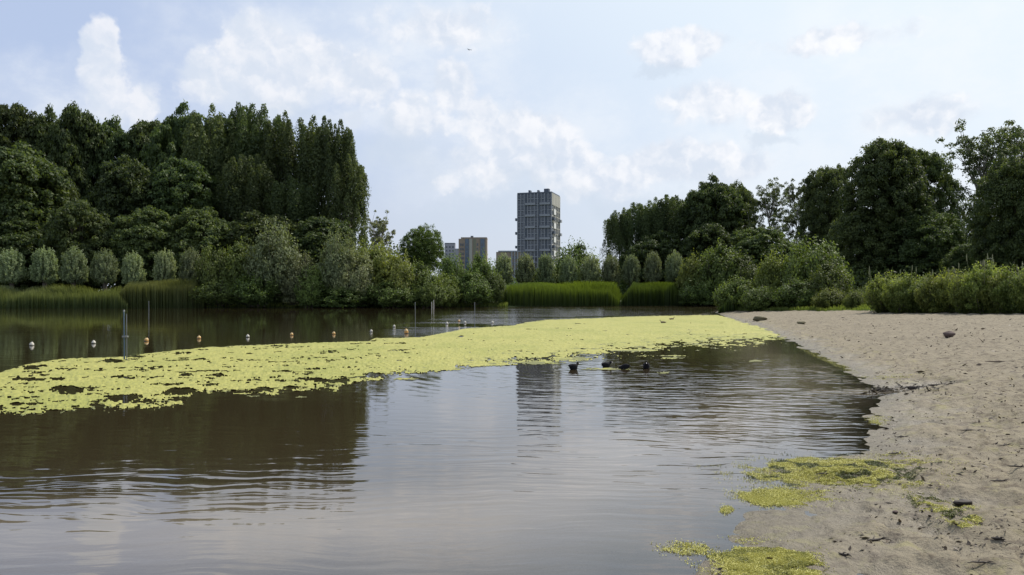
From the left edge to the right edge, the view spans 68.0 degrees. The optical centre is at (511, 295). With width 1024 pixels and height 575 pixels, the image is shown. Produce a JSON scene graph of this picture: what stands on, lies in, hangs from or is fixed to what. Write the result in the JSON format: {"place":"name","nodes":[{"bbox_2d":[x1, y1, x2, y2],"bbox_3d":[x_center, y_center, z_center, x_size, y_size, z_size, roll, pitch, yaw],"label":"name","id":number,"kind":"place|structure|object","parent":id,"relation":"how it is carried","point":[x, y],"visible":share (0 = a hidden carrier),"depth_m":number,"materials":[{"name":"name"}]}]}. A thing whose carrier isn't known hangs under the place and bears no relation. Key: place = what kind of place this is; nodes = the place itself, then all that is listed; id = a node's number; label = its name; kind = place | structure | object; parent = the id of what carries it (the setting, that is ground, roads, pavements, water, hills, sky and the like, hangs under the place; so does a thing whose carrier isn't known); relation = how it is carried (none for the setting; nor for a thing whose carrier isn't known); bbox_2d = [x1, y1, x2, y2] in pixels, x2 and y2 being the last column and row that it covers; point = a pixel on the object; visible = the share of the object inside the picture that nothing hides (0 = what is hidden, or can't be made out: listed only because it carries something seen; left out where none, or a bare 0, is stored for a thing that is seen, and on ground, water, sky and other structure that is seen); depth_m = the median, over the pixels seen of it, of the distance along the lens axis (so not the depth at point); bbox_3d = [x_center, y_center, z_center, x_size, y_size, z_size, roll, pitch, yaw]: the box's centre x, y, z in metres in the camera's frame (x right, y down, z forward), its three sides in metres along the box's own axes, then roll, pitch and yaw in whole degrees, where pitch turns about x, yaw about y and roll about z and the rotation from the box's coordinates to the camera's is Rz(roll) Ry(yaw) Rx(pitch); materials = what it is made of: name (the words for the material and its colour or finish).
{"place":"outdoors","nodes":[
{"label":"outdoors","id":0,"kind":"place"},
{"bbox_2d":[24,300,871,310],"bbox_3d":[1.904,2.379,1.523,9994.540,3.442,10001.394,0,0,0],"label":"ground","id":1,"kind":"structure","parent":0,"point":[461,305],"depth_m":130.90,"materials":[{"name":"green plant"}]},
{"bbox_2d":[0,246,29,290],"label":"pollard willow","id":2,"kind":"object","parent":1,"relation":"on","point":[13,270],"visible":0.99,"depth_m":132.04,"materials":[{"name":"green plant"}]},
{"bbox_2d":[0,100,47,158],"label":"broadleaf tree","id":3,"kind":"object","parent":1,"relation":"on","point":[16,120],"visible":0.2,"depth_m":168.74,"materials":[{"name":"green plant"}]},
{"bbox_2d":[0,215,58,291],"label":"broadleaf tree","id":4,"kind":"object","parent":1,"relation":"on","point":[15,239],"visible":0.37,"depth_m":140.40,"materials":[{"name":"green plant"}]},
{"bbox_2d":[0,139,74,256],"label":"broadleaf tree","id":5,"kind":"object","parent":1,"relation":"on","point":[23,166],"visible":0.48,"depth_m":146.61,"materials":[{"name":"green plant"}]},
{"bbox_2d":[28,246,59,286],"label":"pollard willow","id":6,"kind":"object","parent":1,"relation":"on","point":[44,268],"visible":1,"depth_m":132.13,"materials":[{"name":"green plant"}]},
{"bbox_2d":[25,104,69,177],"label":"broadleaf tree","id":7,"kind":"object","parent":1,"relation":"on","point":[42,126],"visible":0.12,"depth_m":169.43,"materials":[{"name":"green plant"}]},
{"bbox_2d":[0,284,127,307],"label":"reed bed","id":8,"kind":"object","parent":1,"relation":"on","point":[57,297],"visible":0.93,"depth_m":126.00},
{"bbox_2d":[57,245,88,287],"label":"pollard willow","id":9,"kind":"object","parent":1,"relation":"on","point":[73,272],"visible":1,"depth_m":131.98,"materials":[{"name":"green plant"}]},
{"bbox_2d":[44,100,113,210],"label":"broadleaf tree","id":10,"kind":"object","parent":1,"relation":"on","point":[79,143],"visible":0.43,"depth_m":168.34,"materials":[{"name":"green plant"}]},
{"bbox_2d":[38,197,120,289],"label":"broadleaf tree","id":11,"kind":"object","parent":1,"relation":"on","point":[88,234],"visible":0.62,"depth_m":139.37,"materials":[{"name":"green plant"}]},
{"bbox_2d":[89,247,119,291],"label":"pollard willow","id":12,"kind":"object","parent":1,"relation":"on","point":[104,271],"visible":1,"depth_m":132.09,"materials":[{"name":"green plant"}]},
{"bbox_2d":[84,114,141,287],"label":"broadleaf tree","id":13,"kind":"object","parent":1,"relation":"on","point":[117,138],"visible":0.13,"depth_m":172.38,"materials":[{"name":"green plant"}]},
{"bbox_2d":[81,153,156,254],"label":"broadleaf tree","id":14,"kind":"object","parent":1,"relation":"on","point":[119,193],"visible":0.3,"depth_m":151.53,"materials":[{"name":"green plant"}]},
{"bbox_2d":[119,249,146,283],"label":"pollard willow","id":15,"kind":"object","parent":1,"relation":"on","point":[133,269],"visible":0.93,"depth_m":132.07,"materials":[{"name":"green plant"}]},
{"bbox_2d":[98,205,187,287],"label":"broadleaf tree","id":16,"kind":"object","parent":1,"relation":"on","point":[146,225],"visible":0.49,"depth_m":141.77,"materials":[{"name":"green plant"}]},
{"bbox_2d":[120,118,175,173],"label":"broadleaf tree","id":17,"kind":"object","parent":1,"relation":"on","point":[144,133],"visible":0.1,"depth_m":173.48,"materials":[{"name":"green plant"}]},
{"bbox_2d":[118,278,203,307],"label":"reed bed","id":18,"kind":"object","parent":1,"relation":"on","point":[161,294],"visible":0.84,"depth_m":126.81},
{"bbox_2d":[152,247,177,282],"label":"pollard willow","id":19,"kind":"object","parent":1,"relation":"on","point":[165,268],"visible":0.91,"depth_m":132.13,"materials":[{"name":"green plant"}]},
{"bbox_2d":[139,100,204,172],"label":"broadleaf tree","id":20,"kind":"object","parent":1,"relation":"on","point":[167,134],"visible":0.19,"depth_m":168.37,"materials":[{"name":"green plant"}]},
{"bbox_2d":[137,155,222,239],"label":"broadleaf tree","id":21,"kind":"object","parent":1,"relation":"on","point":[176,183],"visible":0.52,"depth_m":153.64,"materials":[{"name":"green plant"}]},
{"bbox_2d":[160,206,242,282],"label":"broadleaf tree","id":22,"kind":"object","parent":1,"relation":"on","point":[206,222],"visible":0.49,"depth_m":144.13,"materials":[{"name":"green plant"}]},
{"bbox_2d":[180,103,236,236],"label":"poplar tree","id":23,"kind":"object","parent":1,"relation":"on","point":[193,149],"visible":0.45,"depth_m":162.73,"materials":[{"name":"green plant"}]},
{"bbox_2d":[190,240,231,290],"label":"shore bush","id":24,"kind":"object","parent":1,"relation":"on","point":[210,269],"visible":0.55,"depth_m":129.36,"materials":[{"name":"green plant"}]},
{"bbox_2d":[188,277,240,306],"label":"shore bush","id":25,"kind":"object","parent":1,"relation":"on","point":[213,296],"visible":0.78,"depth_m":125.65,"materials":[{"name":"green plant"}]},
{"bbox_2d":[203,101,254,210],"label":"poplar tree","id":26,"kind":"object","parent":1,"relation":"on","point":[231,121],"visible":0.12,"depth_m":166.32,"materials":[{"name":"green plant"}]},
{"bbox_2d":[217,236,256,287],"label":"shore bush","id":27,"kind":"object","parent":1,"relation":"on","point":[235,262],"visible":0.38,"depth_m":129.33,"materials":[{"name":"green plant"}]},
{"bbox_2d":[212,154,274,227],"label":"poplar tree","id":28,"kind":"object","parent":1,"relation":"on","point":[245,187],"visible":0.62,"depth_m":155.02,"materials":[{"name":"green plant"}]},
{"bbox_2d":[227,268,285,306],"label":"shore bush","id":29,"kind":"object","parent":1,"relation":"on","point":[250,292],"visible":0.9,"depth_m":125.85,"materials":[{"name":"green plant"}]},
{"bbox_2d":[230,103,288,221],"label":"poplar tree","id":30,"kind":"object","parent":1,"relation":"on","point":[256,123],"visible":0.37,"depth_m":164.51,"materials":[{"name":"green plant"}]},
{"bbox_2d":[221,209,301,256],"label":"broadleaf tree","id":31,"kind":"object","parent":1,"relation":"on","point":[249,232],"visible":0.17,"depth_m":145.52,"materials":[{"name":"green plant"}]},
{"bbox_2d":[241,215,305,302],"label":"willow bush","id":32,"kind":"object","parent":1,"relation":"on","point":[275,252],"visible":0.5,"depth_m":128.53,"materials":[{"name":"green plant"}]},
{"bbox_2d":[260,110,309,218],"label":"poplar tree","id":33,"kind":"object","parent":1,"relation":"on","point":[287,144],"visible":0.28,"depth_m":162.26,"materials":[{"name":"green plant"}]},
{"bbox_2d":[263,175,319,241],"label":"poplar tree","id":34,"kind":"object","parent":1,"relation":"on","point":[295,205],"visible":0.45,"depth_m":153.11,"materials":[{"name":"green plant"}]},
{"bbox_2d":[276,247,319,304],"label":"willow bush","id":35,"kind":"object","parent":1,"relation":"on","point":[290,282],"visible":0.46,"depth_m":127.44,"materials":[{"name":"green plant"}]},
{"bbox_2d":[290,262,330,307],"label":"shore bush","id":36,"kind":"object","parent":1,"relation":"on","point":[311,287],"visible":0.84,"depth_m":126.65,"materials":[{"name":"green plant"}]},
{"bbox_2d":[292,114,343,219],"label":"poplar tree","id":37,"kind":"object","parent":1,"relation":"on","point":[311,147],"visible":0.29,"depth_m":158.38,"materials":[{"name":"green plant"}]},
{"bbox_2d":[279,216,356,271],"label":"broadleaf tree","id":38,"kind":"object","parent":1,"relation":"on","point":[312,241],"visible":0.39,"depth_m":144.48,"materials":[{"name":"green plant"}]},
{"bbox_2d":[313,119,361,256],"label":"poplar tree","id":39,"kind":"object","parent":1,"relation":"on","point":[347,139],"visible":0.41,"depth_m":157.63,"materials":[{"name":"green plant"}]},
{"bbox_2d":[314,224,360,297],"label":"willow bush","id":40,"kind":"object","parent":1,"relation":"on","point":[330,263],"visible":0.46,"depth_m":128.71,"materials":[{"name":"green plant"}]},
{"bbox_2d":[311,284,371,307],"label":"shore bush","id":41,"kind":"object","parent":1,"relation":"on","point":[335,300],"visible":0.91,"depth_m":125.34,"materials":[{"name":"green plant"}]},
{"bbox_2d":[327,153,370,253],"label":"poplar tree","id":42,"kind":"object","parent":1,"relation":"on","point":[359,193],"visible":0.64,"depth_m":155.35,"materials":[{"name":"green plant"}]},
{"bbox_2d":[329,243,378,307],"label":"willow bush","id":43,"kind":"object","parent":1,"relation":"on","point":[358,276],"visible":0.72,"depth_m":127.31,"materials":[{"name":"green plant"}]},
{"bbox_2d":[354,238,396,283],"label":"shore bush","id":44,"kind":"object","parent":1,"relation":"on","point":[374,253],"visible":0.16,"depth_m":131.90,"materials":[{"name":"green plant"}]},
{"bbox_2d":[364,210,395,259],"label":"shore tree","id":45,"kind":"object","parent":1,"relation":"on","point":[378,231],"visible":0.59,"depth_m":139.34,"materials":[{"name":"green plant"}]},
{"bbox_2d":[364,276,420,307],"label":"shore bush","id":46,"kind":"object","parent":1,"relation":"on","point":[393,296],"visible":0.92,"depth_m":126.28,"materials":[{"name":"green plant"}]},
{"bbox_2d":[373,244,421,307],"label":"shore bush","id":47,"kind":"object","parent":1,"relation":"on","point":[394,272],"visible":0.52,"depth_m":128.68,"materials":[{"name":"green plant"}]},
{"bbox_2d":[399,223,445,272],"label":"shore tree","id":48,"kind":"object","parent":1,"relation":"on","point":[431,252],"visible":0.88,"depth_m":187.34,"materials":[{"name":"green plant"}]},
{"bbox_2d":[410,274,450,307],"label":"shore bush","id":49,"kind":"object","parent":1,"relation":"on","point":[429,296],"visible":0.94,"depth_m":127.88,"materials":[{"name":"green plant"}]},
{"bbox_2d":[459,236,487,272],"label":"brown block","id":50,"kind":"structure","parent":1,"relation":"on","point":[469,247],"depth_m":519.75,"materials":[{"name":"stone"}]},
{"bbox_2d":[452,266,495,304],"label":"shore bush","id":51,"kind":"object","parent":1,"relation":"on","point":[472,287],"visible":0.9,"depth_m":133.78,"materials":[{"name":"green plant"}]},
{"bbox_2d":[514,251,535,282],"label":"pollard willow","id":52,"kind":"object","parent":1,"relation":"on","point":[525,271],"visible":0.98,"depth_m":157.09,"materials":[{"name":"green plant"}]},
{"bbox_2d":[515,188,561,270],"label":"tower block","id":53,"kind":"structure","parent":1,"relation":"on","point":[539,221],"depth_m":402.83,"materials":[{"name":"concrete"}]},
{"bbox_2d":[498,280,622,306],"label":"reed bed","id":54,"kind":"object","parent":1,"relation":"on","point":[549,294],"visible":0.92,"depth_m":143.28,"materials":[{"name":"plant"}]},
{"bbox_2d":[554,235,601,282],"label":"shore tree","id":55,"kind":"object","parent":1,"relation":"on","point":[577,252],"visible":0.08,"depth_m":203.07,"materials":[{"name":"green plant"}]},
{"bbox_2d":[601,210,634,267],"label":"poplar tree","id":56,"kind":"object","parent":1,"relation":"on","point":[612,225],"visible":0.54,"depth_m":188.22,"materials":[{"name":"green plant"}]},
{"bbox_2d":[617,202,652,274],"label":"poplar tree","id":57,"kind":"object","parent":1,"relation":"on","point":[633,214],"visible":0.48,"depth_m":185.60,"materials":[{"name":"green plant"}]},
{"bbox_2d":[617,231,686,286],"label":"broadleaf tree","id":58,"kind":"object","parent":1,"relation":"on","point":[660,245],"visible":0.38,"depth_m":174.42,"materials":[{"name":"green plant"}]},
{"bbox_2d":[621,281,683,305],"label":"reed bed","id":59,"kind":"object","parent":1,"relation":"on","point":[649,294],"visible":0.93,"depth_m":148.70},
{"bbox_2d":[635,196,673,280],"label":"poplar tree","id":60,"kind":"object","parent":1,"relation":"on","point":[648,221],"visible":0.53,"depth_m":182.98,"materials":[{"name":"green plant"}]},
{"bbox_2d":[651,194,691,254],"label":"poplar tree","id":61,"kind":"object","parent":1,"relation":"on","point":[675,206],"visible":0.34,"depth_m":181.30,"materials":[{"name":"green plant"}]},
{"bbox_2d":[675,248,708,295],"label":"shore bush","id":62,"kind":"object","parent":1,"relation":"on","point":[686,274],"visible":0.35,"depth_m":148.51,"materials":[{"name":"green plant"}]},
{"bbox_2d":[675,275,721,305],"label":"shore bush","id":63,"kind":"object","parent":1,"relation":"on","point":[690,297],"visible":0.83,"depth_m":144.16,"materials":[{"name":"green plant"}]},
{"bbox_2d":[678,221,741,271],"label":"broadleaf tree","id":64,"kind":"object","parent":1,"relation":"on","point":[698,235],"visible":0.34,"depth_m":165.27,"materials":[{"name":"green plant"}]},
{"bbox_2d":[678,172,745,255],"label":"broadleaf tree","id":65,"kind":"object","parent":1,"relation":"on","point":[712,204],"visible":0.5,"depth_m":172.61,"materials":[{"name":"green plant"}]},
{"bbox_2d":[693,237,752,298],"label":"shore bush","id":66,"kind":"object","parent":1,"relation":"on","point":[715,269],"visible":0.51,"depth_m":145.81,"materials":[{"name":"green plant"}]},
{"bbox_2d":[720,247,757,288],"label":"shore bush","id":67,"kind":"object","parent":1,"relation":"on","point":[745,272],"visible":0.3,"depth_m":143.54,"materials":[{"name":"green plant"}]},
{"bbox_2d":[737,284,779,311],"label":"spit bush","id":68,"kind":"object","parent":1,"relation":"on","point":[756,299],"visible":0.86,"depth_m":82.94,"materials":[{"name":"green plant"}]},
{"bbox_2d":[726,226,796,270],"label":"broadleaf tree","id":69,"kind":"object","parent":1,"relation":"on","point":[751,242],"visible":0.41,"depth_m":156.18,"materials":[{"name":"green plant"}]},
{"bbox_2d":[738,177,796,250],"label":"broadleaf tree","id":70,"kind":"object","parent":1,"relation":"on","point":[766,203],"visible":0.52,"depth_m":168.97,"materials":[{"name":"green plant"}]},
{"bbox_2d":[750,244,788,307],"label":"spit bush","id":71,"kind":"object","parent":1,"relation":"on","point":[767,273],"visible":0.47,"depth_m":87.04,"materials":[{"name":"green plant"}]},
{"bbox_2d":[779,178,807,246],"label":"broadleaf tree","id":72,"kind":"object","parent":1,"relation":"on","point":[792,196],"visible":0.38,"depth_m":175.36,"materials":[{"name":"green plant"}]},
{"bbox_2d":[769,276,820,308],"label":"spit bush","id":73,"kind":"object","parent":1,"relation":"on","point":[795,294],"visible":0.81,"depth_m":77.90,"materials":[{"name":"green plant"}]},
{"bbox_2d":[780,232,854,288],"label":"bush","id":74,"kind":"object","parent":1,"relation":"on","point":[797,269],"visible":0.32,"depth_m":82.56,"materials":[{"name":"green plant"}]},
{"bbox_2d":[795,163,849,255],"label":"broadleaf tree","id":75,"kind":"object","parent":1,"relation":"on","point":[819,201],"visible":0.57,"depth_m":137.83,"materials":[{"name":"green plant"}]},
{"bbox_2d":[811,287,845,308],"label":"spit bush","id":76,"kind":"object","parent":1,"relation":"on","point":[827,299],"visible":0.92,"depth_m":72.25,"materials":[{"name":"green plant"}]},
{"bbox_2d":[806,256,857,305],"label":"spit bush","id":77,"kind":"object","parent":1,"relation":"on","point":[835,279],"visible":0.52,"depth_m":77.08,"materials":[{"name":"green plant"}]},
{"bbox_2d":[822,201,903,291],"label":"broadleaf tree","id":78,"kind":"object","parent":1,"relation":"on","point":[847,251],"visible":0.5,"depth_m":108.77,"materials":[{"name":"green plant"}]},
{"bbox_2d":[838,136,936,266],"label":"broadleaf tree","id":79,"kind":"object","parent":1,"relation":"on","point":[873,180],"visible":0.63,"depth_m":108.65,"materials":[{"name":"green plant"}]},
{"bbox_2d":[843,262,954,289],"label":"undergrowth","id":80,"kind":"object","parent":1,"relation":"on","point":[866,279],"visible":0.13,"depth_m":102.39,"materials":[{"name":"green plant"}]},
{"bbox_2d":[875,205,969,281],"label":"broadleaf tree","id":81,"kind":"object","parent":1,"relation":"on","point":[935,244],"visible":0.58,"depth_m":105.25,"materials":[{"name":"green plant"}]},
{"bbox_2d":[892,147,964,265],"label":"broadleaf tree","id":82,"kind":"object","parent":1,"relation":"on","point":[944,197],"visible":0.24,"depth_m":111.84,"materials":[{"name":"green plant"}]},
{"bbox_2d":[936,241,991,279],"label":"broadleaf tree","id":83,"kind":"object","parent":1,"relation":"on","point":[958,254],"visible":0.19,"depth_m":99.42,"materials":[{"name":"green plant"}]},
{"bbox_2d":[935,118,1023,240],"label":"broadleaf tree","id":84,"kind":"object","parent":1,"relation":"on","point":[985,151],"visible":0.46,"depth_m":118.00,"materials":[{"name":"green plant"}]},
{"bbox_2d":[962,144,1023,274],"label":"broadleaf tree","id":85,"kind":"object","parent":1,"relation":"on","point":[1000,242],"visible":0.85,"depth_m":82.69,"materials":[{"name":"green plant"}]},
{"bbox_2d":[0,306,935,559],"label":"lake water","id":86,"kind":"structure","parent":0,"point":[468,454],"depth_m":11.63,"materials":[{"name":"liquid"}]},
{"bbox_2d":[0,315,783,415],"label":"duckweed","id":87,"kind":"object","parent":86,"relation":"on","point":[436,353],"visible":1,"depth_m":25.48,"materials":[{"name":"plant"}]},
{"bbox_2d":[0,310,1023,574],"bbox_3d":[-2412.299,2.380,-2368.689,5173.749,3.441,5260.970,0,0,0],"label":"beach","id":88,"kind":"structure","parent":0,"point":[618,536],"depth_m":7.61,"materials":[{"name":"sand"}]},
{"bbox_2d":[712,274,757,307],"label":"spit bush","id":89,"kind":"object","parent":88,"relation":"on","point":[721,294],"visible":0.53,"depth_m":88.86,"materials":[{"name":"green plant"}]},
{"bbox_2d":[679,535,836,574],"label":"stranded duckweed","id":90,"kind":"object","parent":88,"relation":"on","point":[747,559],"visible":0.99,"depth_m":5.93,"materials":[{"name":"plant"}]},
{"bbox_2d":[723,484,852,508],"bbox_3d":[2.892,2.074,7.968,1.365,0.057,1.094,0,0,0],"label":"stranded duckweed","id":91,"kind":"object","parent":88,"relation":"on","point":[783,495],"visible":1,"depth_m":7.89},
{"bbox_2d":[702,452,980,492],"bbox_3d":[3.838,1.993,8.927,2.871,0.220,2.705,0,0,-40],"label":"stranded duckweed","id":92,"kind":"object","parent":88,"relation":"on","point":[831,466],"visible":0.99,"depth_m":8.75,"materials":[{"name":"plant"}]},
{"bbox_2d":[710,317,1023,574],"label":"sand litter","id":93,"kind":"object","parent":88,"relation":"on","point":[931,509],"visible":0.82,"depth_m":9.35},
{"bbox_2d":[863,266,897,312],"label":"tall weeds","id":94,"kind":"object","parent":88,"relation":"on","point":[876,303],"visible":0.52,"depth_m":57.67,"materials":[{"name":"green plant"}]},
{"bbox_2d":[879,265,917,313],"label":"tall weeds","id":95,"kind":"object","parent":88,"relation":"on","point":[888,300],"visible":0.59,"depth_m":55.58,"materials":[{"name":"green plant"}]},
{"bbox_2d":[893,269,934,312],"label":"tall weeds","id":96,"kind":"object","parent":88,"relation":"on","point":[909,299],"visible":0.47,"depth_m":54.61,"materials":[{"name":"green plant"}]},
{"bbox_2d":[911,273,952,313],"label":"tall weeds","id":97,"kind":"object","parent":88,"relation":"on","point":[923,297],"visible":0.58,"depth_m":52.62,"materials":[{"name":"green plant"}]},
{"bbox_2d":[927,264,964,312],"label":"tall weeds","id":98,"kind":"object","parent":88,"relation":"on","point":[947,307],"visible":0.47,"depth_m":51.64,"materials":[{"name":"green plant"}]},
{"bbox_2d":[945,268,985,313],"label":"tall weeds","id":99,"kind":"object","parent":88,"relation":"on","point":[955,293],"visible":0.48,"depth_m":49.77,"materials":[{"name":"green plant"}]},
{"bbox_2d":[959,253,1002,313],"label":"tall weeds","id":100,"kind":"object","parent":88,"relation":"on","point":[974,303],"visible":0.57,"depth_m":48.67,"materials":[{"name":"green plant"}]},
{"bbox_2d":[977,260,1013,313],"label":"tall weeds","id":101,"kind":"object","parent":88,"relation":"on","point":[991,307],"visible":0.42,"depth_m":47.81,"materials":[{"name":"green plant"}]},
{"bbox_2d":[990,261,1023,313],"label":"tall weeds","id":102,"kind":"object","parent":88,"relation":"on","point":[1011,308],"visible":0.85,"depth_m":46.75,"materials":[{"name":"green plant"}]},
{"bbox_2d":[0,0,1023,285],"label":"sky","id":103,"kind":"structure","parent":0,"point":[606,106],"materials":[{"name":"blue"}]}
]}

